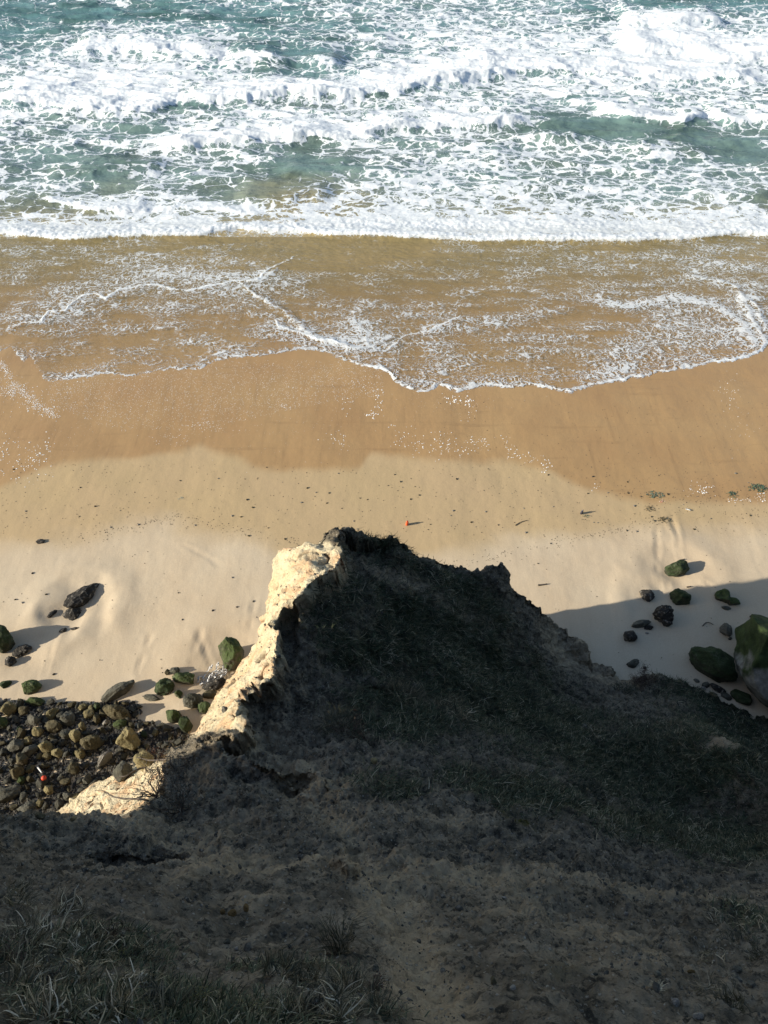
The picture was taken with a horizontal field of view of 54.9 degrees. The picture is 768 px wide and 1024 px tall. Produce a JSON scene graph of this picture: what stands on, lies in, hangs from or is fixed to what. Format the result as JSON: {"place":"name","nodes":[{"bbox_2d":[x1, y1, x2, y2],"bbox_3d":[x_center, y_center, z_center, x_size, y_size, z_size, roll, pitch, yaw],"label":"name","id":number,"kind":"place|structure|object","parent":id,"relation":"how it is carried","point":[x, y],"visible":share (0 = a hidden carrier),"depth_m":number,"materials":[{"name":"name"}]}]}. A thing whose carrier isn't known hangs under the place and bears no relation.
{"place":"outdoors","nodes":[
{"label":"outdoors","id":0,"kind":"place"},
{"bbox_2d":[0,282,767,815],"bbox_3d":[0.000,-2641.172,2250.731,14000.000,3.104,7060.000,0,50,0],"label":"beach sand","id":1,"kind":"structure","parent":0,"point":[142,622],"depth_m":34.36,"materials":[{"name":"sand"}]},
{"bbox_2d":[0,624,14,652],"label":"rock","id":2,"kind":"object","parent":1,"relation":"on","point":[7,642],"visible":0.99,"depth_m":27.93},
{"bbox_2d":[0,701,17,715],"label":"rubble stone","id":3,"kind":"object","parent":1,"relation":"on","point":[8,708],"visible":0.98,"depth_m":26.33,"materials":[{"name":"yellow stone"}]},
{"bbox_2d":[4,656,16,666],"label":"rock","id":4,"kind":"object","parent":1,"relation":"on","point":[10,661],"visible":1,"depth_m":27.73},
{"bbox_2d":[0,784,20,802],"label":"rubble stone","id":5,"kind":"object","parent":1,"relation":"on","point":[9,793],"visible":1,"depth_m":24.48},
{"bbox_2d":[7,739,24,751],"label":"rubble stone","id":6,"kind":"object","parent":1,"relation":"on","point":[15,745],"visible":1,"depth_m":25.50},
{"bbox_2d":[9,764,24,780],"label":"rubble stone","id":7,"kind":"object","parent":1,"relation":"on","point":[17,772],"visible":0.94,"depth_m":24.84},
{"bbox_2d":[16,728,25,738],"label":"rubble stone","id":8,"kind":"object","parent":1,"relation":"on","point":[21,733],"visible":1,"depth_m":25.86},
{"bbox_2d":[12,644,31,657],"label":"rock","id":9,"kind":"object","parent":1,"relation":"on","point":[20,651],"visible":1,"depth_m":28.06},
{"bbox_2d":[16,752,27,764],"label":"rubble stone","id":10,"kind":"object","parent":1,"relation":"on","point":[21,758],"visible":0.99,"depth_m":25.14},
{"bbox_2d":[18,706,28,715],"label":"rubble stone","id":11,"kind":"object","parent":1,"relation":"on","point":[22,710],"visible":1,"depth_m":26.40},
{"bbox_2d":[17,800,36,811],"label":"rubble stone","id":12,"kind":"object","parent":1,"relation":"on","point":[28,805],"visible":0.72,"depth_m":24.25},
{"bbox_2d":[21,679,41,694],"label":"rock","id":13,"kind":"object","parent":1,"relation":"on","point":[31,687],"visible":1,"depth_m":26.95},
{"bbox_2d":[28,715,39,725],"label":"rubble stone","id":14,"kind":"object","parent":1,"relation":"on","point":[33,720],"visible":0.98,"depth_m":26.05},
{"bbox_2d":[25,697,44,706],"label":"rubble stone","id":15,"kind":"object","parent":1,"relation":"on","point":[35,701],"visible":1,"depth_m":26.66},
{"bbox_2d":[32,726,43,736],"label":"rubble stone","id":16,"kind":"object","parent":1,"relation":"on","point":[37,731],"visible":0.98,"depth_m":25.83,"materials":[{"name":"yellow stone"}]},
{"bbox_2d":[38,740,53,752],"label":"rubble stone","id":17,"kind":"object","parent":1,"relation":"on","point":[46,746],"visible":0.98,"depth_m":25.42,"materials":[{"name":"yellow stone"}]},
{"bbox_2d":[43,785,53,794],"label":"rubble stone","id":18,"kind":"object","parent":1,"relation":"on","point":[47,789],"visible":1,"depth_m":24.51,"materials":[{"name":"yellow stone"}]},
{"bbox_2d":[45,708,59,719],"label":"rubble stone","id":19,"kind":"object","parent":1,"relation":"on","point":[51,714],"visible":0.97,"depth_m":26.29,"materials":[{"name":"yellow stone"}]},
{"bbox_2d":[45,720,61,732],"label":"rubble stone","id":20,"kind":"object","parent":1,"relation":"on","point":[53,726],"visible":1,"depth_m":25.93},
{"bbox_2d":[51,748,63,757],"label":"rubble stone","id":21,"kind":"object","parent":1,"relation":"on","point":[57,752],"visible":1,"depth_m":25.36,"materials":[{"name":"yellow stone"}]},
{"bbox_2d":[60,729,69,738],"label":"rubble stone","id":22,"kind":"object","parent":1,"relation":"on","point":[64,733],"visible":0.92,"depth_m":25.78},
{"bbox_2d":[59,711,74,725],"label":"rubble stone","id":23,"kind":"object","parent":1,"relation":"on","point":[67,718],"visible":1,"depth_m":26.10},
{"bbox_2d":[62,607,81,620],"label":"rock","id":24,"kind":"object","parent":1,"relation":"on","point":[71,614],"visible":1,"depth_m":29.26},
{"bbox_2d":[68,762,79,774],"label":"rubble stone","id":25,"kind":"object","parent":1,"relation":"on","point":[73,767],"visible":1,"depth_m":24.99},
{"bbox_2d":[69,729,81,742],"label":"rubble stone","id":26,"kind":"object","parent":1,"relation":"on","point":[75,735],"visible":0.98,"depth_m":25.62,"materials":[{"name":"yellow stone"}]},
{"bbox_2d":[75,749,84,758],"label":"rubble stone","id":27,"kind":"object","parent":1,"relation":"on","point":[79,753],"visible":1,"depth_m":25.35,"materials":[{"name":"yellow stone"}]},
{"bbox_2d":[63,583,98,608],"bbox_3d":[-12.184,3.394,29.858,0.794,0.618,1.631,32,52,22],"label":"rock","id":28,"kind":"object","parent":1,"relation":"on","point":[82,596],"visible":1,"depth_m":29.61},
{"bbox_2d":[82,773,91,783],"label":"rubble stone","id":29,"kind":"object","parent":1,"relation":"on","point":[87,779],"visible":0.97,"depth_m":24.79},
{"bbox_2d":[83,707,94,717],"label":"rubble stone","id":30,"kind":"object","parent":1,"relation":"on","point":[89,713],"visible":0.96,"depth_m":26.32,"materials":[{"name":"yellow stone"}]},
{"bbox_2d":[80,735,104,749],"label":"rubble stone","id":31,"kind":"object","parent":1,"relation":"on","point":[90,742],"visible":0.99,"depth_m":25.36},
{"bbox_2d":[0,698,189,815],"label":"gravel","id":32,"kind":"structure","parent":1,"relation":"on","point":[47,771],"depth_m":25.66,"materials":[{"name":"stone"}]},
{"bbox_2d":[0,717,8,728],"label":"rubble stone","id":33,"kind":"object","parent":32,"relation":"on","point":[4,722],"visible":1,"depth_m":26.06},
{"bbox_2d":[22,744,38,756],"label":"rubble stone","id":34,"kind":"object","parent":32,"relation":"on","point":[29,750],"visible":0.93,"depth_m":25.48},
{"bbox_2d":[36,778,48,788],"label":"rubble stone","id":35,"kind":"object","parent":32,"relation":"on","point":[40,784],"visible":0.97,"depth_m":24.74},
{"bbox_2d":[97,751,112,766],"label":"rubble stone","id":36,"kind":"object","parent":1,"relation":"on","point":[105,758],"visible":1,"depth_m":25.11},
{"bbox_2d":[103,704,130,719],"bbox_3d":[-9.488,7.107,26.343,0.972,0.825,0.518,8,52,3],"label":"rubble stone","id":37,"kind":"object","parent":1,"relation":"on","point":[115,712],"visible":1,"depth_m":26.13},
{"bbox_2d":[101,680,134,702],"bbox_3d":[-9.698,6.485,26.956,1.303,0.522,0.453,-30,58,-15],"label":"rock","id":38,"kind":"object","parent":1,"relation":"on","point":[117,691],"visible":1,"depth_m":26.81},
{"bbox_2d":[113,719,126,728],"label":"rubble stone","id":39,"kind":"object","parent":1,"relation":"on","point":[119,724],"visible":0.93,"depth_m":26.08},
{"bbox_2d":[115,727,140,750],"bbox_3d":[-8.844,7.844,25.642,0.772,1.124,0.677,8,51,7],"label":"rubble stone","id":40,"kind":"object","parent":1,"relation":"on","point":[126,737],"visible":1,"depth_m":25.35,"materials":[{"name":"yellow stone"}]},
{"bbox_2d":[142,694,159,700],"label":"rock","id":41,"kind":"object","parent":1,"relation":"on","point":[150,697],"visible":1,"depth_m":26.86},
{"bbox_2d":[154,678,174,695],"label":"rock","id":42,"kind":"object","parent":1,"relation":"on","point":[164,686],"visible":1,"depth_m":26.89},
{"bbox_2d":[166,709,181,722],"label":"rock","id":43,"kind":"object","parent":1,"relation":"on","point":[173,715],"visible":0.94,"depth_m":26.16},
{"bbox_2d":[172,672,194,684],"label":"rock","id":44,"kind":"object","parent":1,"relation":"on","point":[184,677],"visible":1,"depth_m":27.16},
{"bbox_2d":[178,716,192,732],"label":"rock","id":45,"kind":"object","parent":1,"relation":"on","point":[185,724],"visible":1,"depth_m":25.87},
{"bbox_2d":[183,693,203,708],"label":"rock","id":46,"kind":"object","parent":1,"relation":"on","point":[192,700],"visible":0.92,"depth_m":26.49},
{"bbox_2d":[197,701,210,713],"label":"rock","id":47,"kind":"object","parent":1,"relation":"on","point":[203,707],"visible":0.8,"depth_m":26.40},
{"bbox_2d":[202,690,216,698],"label":"rock","id":48,"kind":"object","parent":1,"relation":"on","point":[209,694],"visible":0.96,"depth_m":26.93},
{"bbox_2d":[193,662,226,685],"bbox_3d":[-6.439,6.022,27.616,1.240,0.238,0.895,-20,53,-16],"label":"torn netting","id":49,"kind":"object","parent":1,"relation":"on","point":[209,677],"visible":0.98,"depth_m":27.55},
{"bbox_2d":[202,677,225,690],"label":"rock","id":50,"kind":"object","parent":1,"relation":"on","point":[215,684],"visible":0.95,"depth_m":27.16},
{"bbox_2d":[218,637,243,670],"bbox_3d":[-5.669,5.247,27.688,0.908,1.733,1.030,-19,52,-22],"label":"boulder","id":51,"kind":"object","parent":1,"relation":"on","point":[231,651],"visible":0.93,"depth_m":27.27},
{"bbox_2d":[0,360,762,501],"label":"foam flecks","id":52,"kind":"object","parent":1,"relation":"on","point":[216,409],"visible":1,"depth_m":37.34,"materials":[{"name":"white"}]},
{"bbox_2d":[2,402,767,672],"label":"beach grit","id":53,"kind":"object","parent":1,"relation":"on","point":[430,519],"visible":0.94,"depth_m":32.67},
{"bbox_2d":[623,630,637,641],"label":"rock","id":54,"kind":"object","parent":1,"relation":"on","point":[630,635],"visible":1,"depth_m":28.30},
{"bbox_2d":[626,659,638,667],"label":"rock","id":55,"kind":"object","parent":1,"relation":"on","point":[630,664],"visible":0.95,"depth_m":27.73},
{"bbox_2d":[631,620,650,627],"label":"rock","id":56,"kind":"object","parent":1,"relation":"on","point":[639,623],"visible":1,"depth_m":28.76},
{"bbox_2d":[639,589,654,601],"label":"rock","id":57,"kind":"object","parent":1,"relation":"on","point":[647,595],"visible":1,"depth_m":29.66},
{"bbox_2d":[652,605,673,626],"bbox_3d":[10.999,4.060,29.003,0.846,1.032,0.733,32,57,24],"label":"rock","id":58,"kind":"object","parent":1,"relation":"on","point":[663,615],"visible":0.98,"depth_m":28.69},
{"bbox_2d":[664,560,689,576],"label":"rock","id":59,"kind":"object","parent":1,"relation":"on","point":[678,568],"visible":1,"depth_m":30.33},
{"bbox_2d":[669,588,690,604],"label":"rock","id":60,"kind":"object","parent":1,"relation":"on","point":[678,596],"visible":0.97,"depth_m":29.44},
{"bbox_2d":[688,646,737,682],"bbox_3d":[12.221,5.664,27.482,1.687,1.294,1.197,11,51,9],"label":"boulder","id":61,"kind":"object","parent":1,"relation":"on","point":[717,665],"visible":1,"depth_m":27.10,"materials":[{"name":"stone"}]},
{"bbox_2d":[710,683,725,692],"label":"rock","id":62,"kind":"object","parent":1,"relation":"on","point":[718,689],"visible":1,"depth_m":27.07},
{"bbox_2d":[719,623,731,636],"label":"rock","id":63,"kind":"object","parent":1,"relation":"on","point":[725,629],"visible":1,"depth_m":28.46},
{"bbox_2d":[714,588,740,604],"bbox_3d":[13.758,3.439,29.610,1.019,0.602,0.563,20,53,16],"label":"rock","id":64,"kind":"object","parent":1,"relation":"on","point":[722,595],"visible":1,"depth_m":29.45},
{"bbox_2d":[730,689,752,705],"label":"rock","id":65,"kind":"object","parent":1,"relation":"on","point":[741,697],"visible":1,"depth_m":26.76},
{"bbox_2d":[733,614,767,706],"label":"boulder","id":66,"kind":"object","parent":1,"relation":"on","point":[750,653],"visible":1,"depth_m":26.09,"materials":[{"name":"stone"}]},
{"bbox_2d":[0,0,767,393],"bbox_3d":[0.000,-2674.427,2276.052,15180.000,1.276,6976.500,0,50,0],"label":"sea water","id":67,"kind":"structure","parent":0,"point":[214,142],"depth_m":54.67,"materials":[{"name":"liquid"}]},
{"bbox_2d":[0,527,767,1023],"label":"cliff headland","id":68,"kind":"structure","parent":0,"point":[552,979],"depth_m":11.75,"materials":[{"name":"stone"}]},
{"bbox_2d":[0,929,37,964],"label":"shrub","id":69,"kind":"object","parent":68,"relation":"on","point":[8,945],"visible":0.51,"depth_m":4.66,"materials":[{"name":"green plant"}]},
{"bbox_2d":[0,870,49,907],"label":"grass tussock","id":70,"kind":"object","parent":68,"relation":"on","point":[17,889],"depth_m":6.49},
{"bbox_2d":[0,935,67,995],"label":"grass tussock","id":71,"kind":"object","parent":68,"relation":"on","point":[15,972],"depth_m":4.29,"materials":[{"name":"plant"}]},
{"bbox_2d":[0,894,71,958],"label":"grass tussock","id":72,"kind":"object","parent":68,"relation":"on","point":[33,920],"depth_m":5.06,"materials":[{"name":"plant"}]},
{"bbox_2d":[27,938,72,982],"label":"shrub","id":73,"kind":"object","parent":68,"relation":"on","point":[51,974],"visible":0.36,"depth_m":4.39,"materials":[{"name":"green plant"}]},
{"bbox_2d":[2,964,102,1023],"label":"grass tussock","id":74,"kind":"object","parent":68,"relation":"on","point":[47,1001],"depth_m":3.76,"materials":[{"name":"plant"}]},
{"bbox_2d":[42,884,103,919],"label":"grass tussock","id":75,"kind":"object","parent":68,"relation":"on","point":[66,900],"depth_m":6.55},
{"bbox_2d":[53,937,112,989],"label":"grass tussock","id":76,"kind":"object","parent":68,"relation":"on","point":[82,971],"depth_m":4.49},
{"bbox_2d":[55,916,125,964],"bbox_3d":[-2.040,3.074,5.061,0.519,0.318,0.537,-31,57,-23],"label":"grass tussock","id":77,"kind":"object","parent":68,"relation":"on","point":[76,934],"depth_m":5.09,"materials":[{"name":"plant"}]},
{"bbox_2d":[96,918,129,942],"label":"shrub","id":78,"kind":"object","parent":68,"relation":"on","point":[115,932],"visible":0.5,"depth_m":5.40,"materials":[{"name":"green plant"}]},
{"bbox_2d":[77,963,152,1023],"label":"grass tussock","id":79,"kind":"object","parent":68,"relation":"on","point":[108,1002],"depth_m":3.85,"materials":[{"name":"plant"}]},
{"bbox_2d":[95,790,148,801],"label":"branch","id":80,"kind":"object","parent":68,"relation":"attached to","point":[123,798],"visible":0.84,"depth_m":18.16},
{"bbox_2d":[113,760,132,781],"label":"rubble stone","id":81,"kind":"object","parent":68,"relation":"on","point":[123,768],"visible":0.9,"depth_m":20.87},
{"bbox_2d":[107,955,168,992],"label":"grass tussock","id":82,"kind":"object","parent":68,"relation":"on","point":[137,977],"depth_m":4.53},
{"bbox_2d":[116,740,164,809],"bbox_3d":[-5.386,6.407,17.447,1.855,0.914,1.621,11,51,9],"label":"shrub","id":83,"kind":"object","parent":68,"relation":"on","point":[156,791],"visible":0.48,"depth_m":17.46,"materials":[{"name":"brown plant"}]},
{"bbox_2d":[117,925,164,961],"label":"grass tussock","id":84,"kind":"object","parent":68,"relation":"on","point":[147,951],"depth_m":5.43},
{"bbox_2d":[133,750,153,770],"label":"rubble stone","id":85,"kind":"object","parent":68,"relation":"on","point":[144,754],"visible":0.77,"depth_m":20.15,"materials":[{"name":"yellow stone"}]},
{"bbox_2d":[130,970,165,1006],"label":"shrub","id":86,"kind":"object","parent":68,"relation":"on","point":[151,990],"visible":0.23,"depth_m":4.18,"materials":[{"name":"green plant"}]},
{"bbox_2d":[129,968,201,1018],"bbox_3d":[-1.218,2.714,4.048,0.471,0.303,0.417,0,50,0],"label":"grass tussock","id":87,"kind":"object","parent":68,"relation":"on","point":[162,999],"depth_m":4.12,"materials":[{"name":"plant"}]},
{"bbox_2d":[141,736,199,790],"bbox_3d":[-4.292,5.201,14.942,1.153,0.607,1.192,0,50,0],"label":"shrub","id":88,"kind":"object","parent":68,"relation":"on","point":[173,767],"visible":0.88,"depth_m":14.98,"materials":[{"name":"brown plant"}]},
{"bbox_2d":[126,761,219,826],"bbox_3d":[-3.719,5.300,13.108,1.472,0.907,1.476,-34,58,-25],"label":"shrub","id":89,"kind":"object","parent":68,"relation":"on","point":[178,799],"visible":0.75,"depth_m":13.27,"materials":[{"name":"brown plant"}]},
{"bbox_2d":[173,982,217,1007],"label":"shrub","id":90,"kind":"object","parent":68,"relation":"on","point":[204,993],"visible":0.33,"depth_m":4.20,"materials":[{"name":"green plant"}]},
{"bbox_2d":[246,932,323,985],"bbox_3d":[-0.669,3.009,4.848,0.562,0.213,0.483,0,50,0],"label":"grass tussock","id":91,"kind":"object","parent":68,"relation":"on","point":[284,968],"depth_m":4.88,"materials":[{"name":"plant"}]},
{"bbox_2d":[266,962,344,1017],"bbox_3d":[-0.443,2.780,4.151,0.472,0.185,0.513,0,50,0],"label":"grass tussock","id":92,"kind":"object","parent":68,"relation":"on","point":[297,1000],"depth_m":4.15,"materials":[{"name":"plant"}]},
{"bbox_2d":[287,956,352,987],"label":"grass tussock","id":93,"kind":"object","parent":68,"relation":"on","point":[309,976],"depth_m":4.88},
{"bbox_2d":[301,976,340,1015],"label":"shrub","id":94,"kind":"object","parent":68,"relation":"on","point":[316,1000],"visible":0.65,"depth_m":4.19,"materials":[{"name":"grey plant"}]},
{"bbox_2d":[309,699,368,742],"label":"grass tussock","id":95,"kind":"object","parent":68,"relation":"on","point":[333,719],"depth_m":16.71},
{"bbox_2d":[296,906,389,967],"bbox_3d":[-0.357,3.675,6.129,0.838,0.451,0.868,0,50,0],"label":"grass tussock","id":96,"kind":"object","parent":68,"relation":"on","point":[334,952],"depth_m":6.30,"materials":[{"name":"plant"}]},
{"bbox_2d":[307,951,379,994],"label":"grass tussock","id":97,"kind":"object","parent":68,"relation":"on","point":[356,977],"depth_m":4.77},
{"bbox_2d":[306,964,385,1023],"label":"grass tussock","id":98,"kind":"object","parent":68,"relation":"on","point":[335,999],"depth_m":4.06,"materials":[{"name":"plant"}]},
{"bbox_2d":[364,971,390,991],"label":"shrub","id":99,"kind":"object","parent":68,"relation":"on","point":[374,976],"visible":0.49,"depth_m":5.19,"materials":[{"name":"green plant"}]},
{"bbox_2d":[356,971,409,1023],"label":"grass tussock","id":100,"kind":"object","parent":68,"relation":"on","point":[373,1005],"depth_m":4.34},
{"bbox_2d":[0,561,766,1023],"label":"soil grit","id":101,"kind":"object","parent":68,"relation":"on","point":[458,907],"visible":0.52,"depth_m":9.85,"materials":[{"name":"soil"}]},
{"bbox_2d":[0,525,767,1023],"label":"slope grass","id":102,"kind":"structure","parent":68,"relation":"on","point":[520,789],"depth_m":19.00,"materials":[{"name":"plant"}]},
{"bbox_2d":[374,618,400,647],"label":"grass tussock","id":103,"kind":"object","parent":68,"relation":"on","point":[387,626],"depth_m":20.23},
{"bbox_2d":[379,664,435,709],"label":"grass tussock","id":104,"kind":"object","parent":68,"relation":"on","point":[408,688],"depth_m":19.05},
{"bbox_2d":[427,691,478,728],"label":"grass tussock","id":105,"kind":"object","parent":68,"relation":"on","point":[451,703],"depth_m":18.88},
{"bbox_2d":[501,760,537,782],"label":"grass tussock","id":106,"kind":"object","parent":68,"relation":"on","point":[520,775],"depth_m":16.38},
{"bbox_2d":[514,679,544,706],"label":"grass tussock","id":107,"kind":"object","parent":68,"relation":"on","point":[534,693],"depth_m":22.82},
{"bbox_2d":[573,772,611,805],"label":"grass tussock","id":108,"kind":"object","parent":68,"relation":"on","point":[590,787],"depth_m":17.45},
{"bbox_2d":[600,817,632,845],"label":"grass tussock","id":109,"kind":"object","parent":68,"relation":"on","point":[612,822],"depth_m":14.97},
{"bbox_2d":[612,679,641,701],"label":"grass tussock","id":110,"kind":"object","parent":68,"relation":"on","point":[631,687],"depth_m":25.83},
{"bbox_2d":[628,660,657,691],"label":"shrub","id":111,"kind":"object","parent":68,"relation":"on","point":[645,679],"visible":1,"depth_m":26.46,"materials":[{"name":"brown plant"}]},
{"bbox_2d":[657,819,693,849],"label":"grass tussock","id":112,"kind":"object","parent":68,"relation":"on","point":[677,835],"depth_m":16.23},
{"bbox_2d":[682,969,724,999],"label":"grass tussock","id":113,"kind":"object","parent":68,"relation":"on","point":[699,988],"depth_m":6.26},
{"bbox_2d":[688,937,733,966],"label":"grass tussock","id":114,"kind":"object","parent":68,"relation":"on","point":[706,960],"depth_m":7.58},
{"bbox_2d":[704,974,750,1013],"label":"grass tussock","id":115,"kind":"object","parent":68,"relation":"on","point":[726,996],"depth_m":6.11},
{"bbox_2d":[714,917,761,947],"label":"grass tussock","id":116,"kind":"object","parent":68,"relation":"on","point":[740,933],"depth_m":8.86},
{"bbox_2d":[738,936,766,961],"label":"grass tussock","id":117,"kind":"object","parent":68,"relation":"on","point":[761,952],"depth_m":8.10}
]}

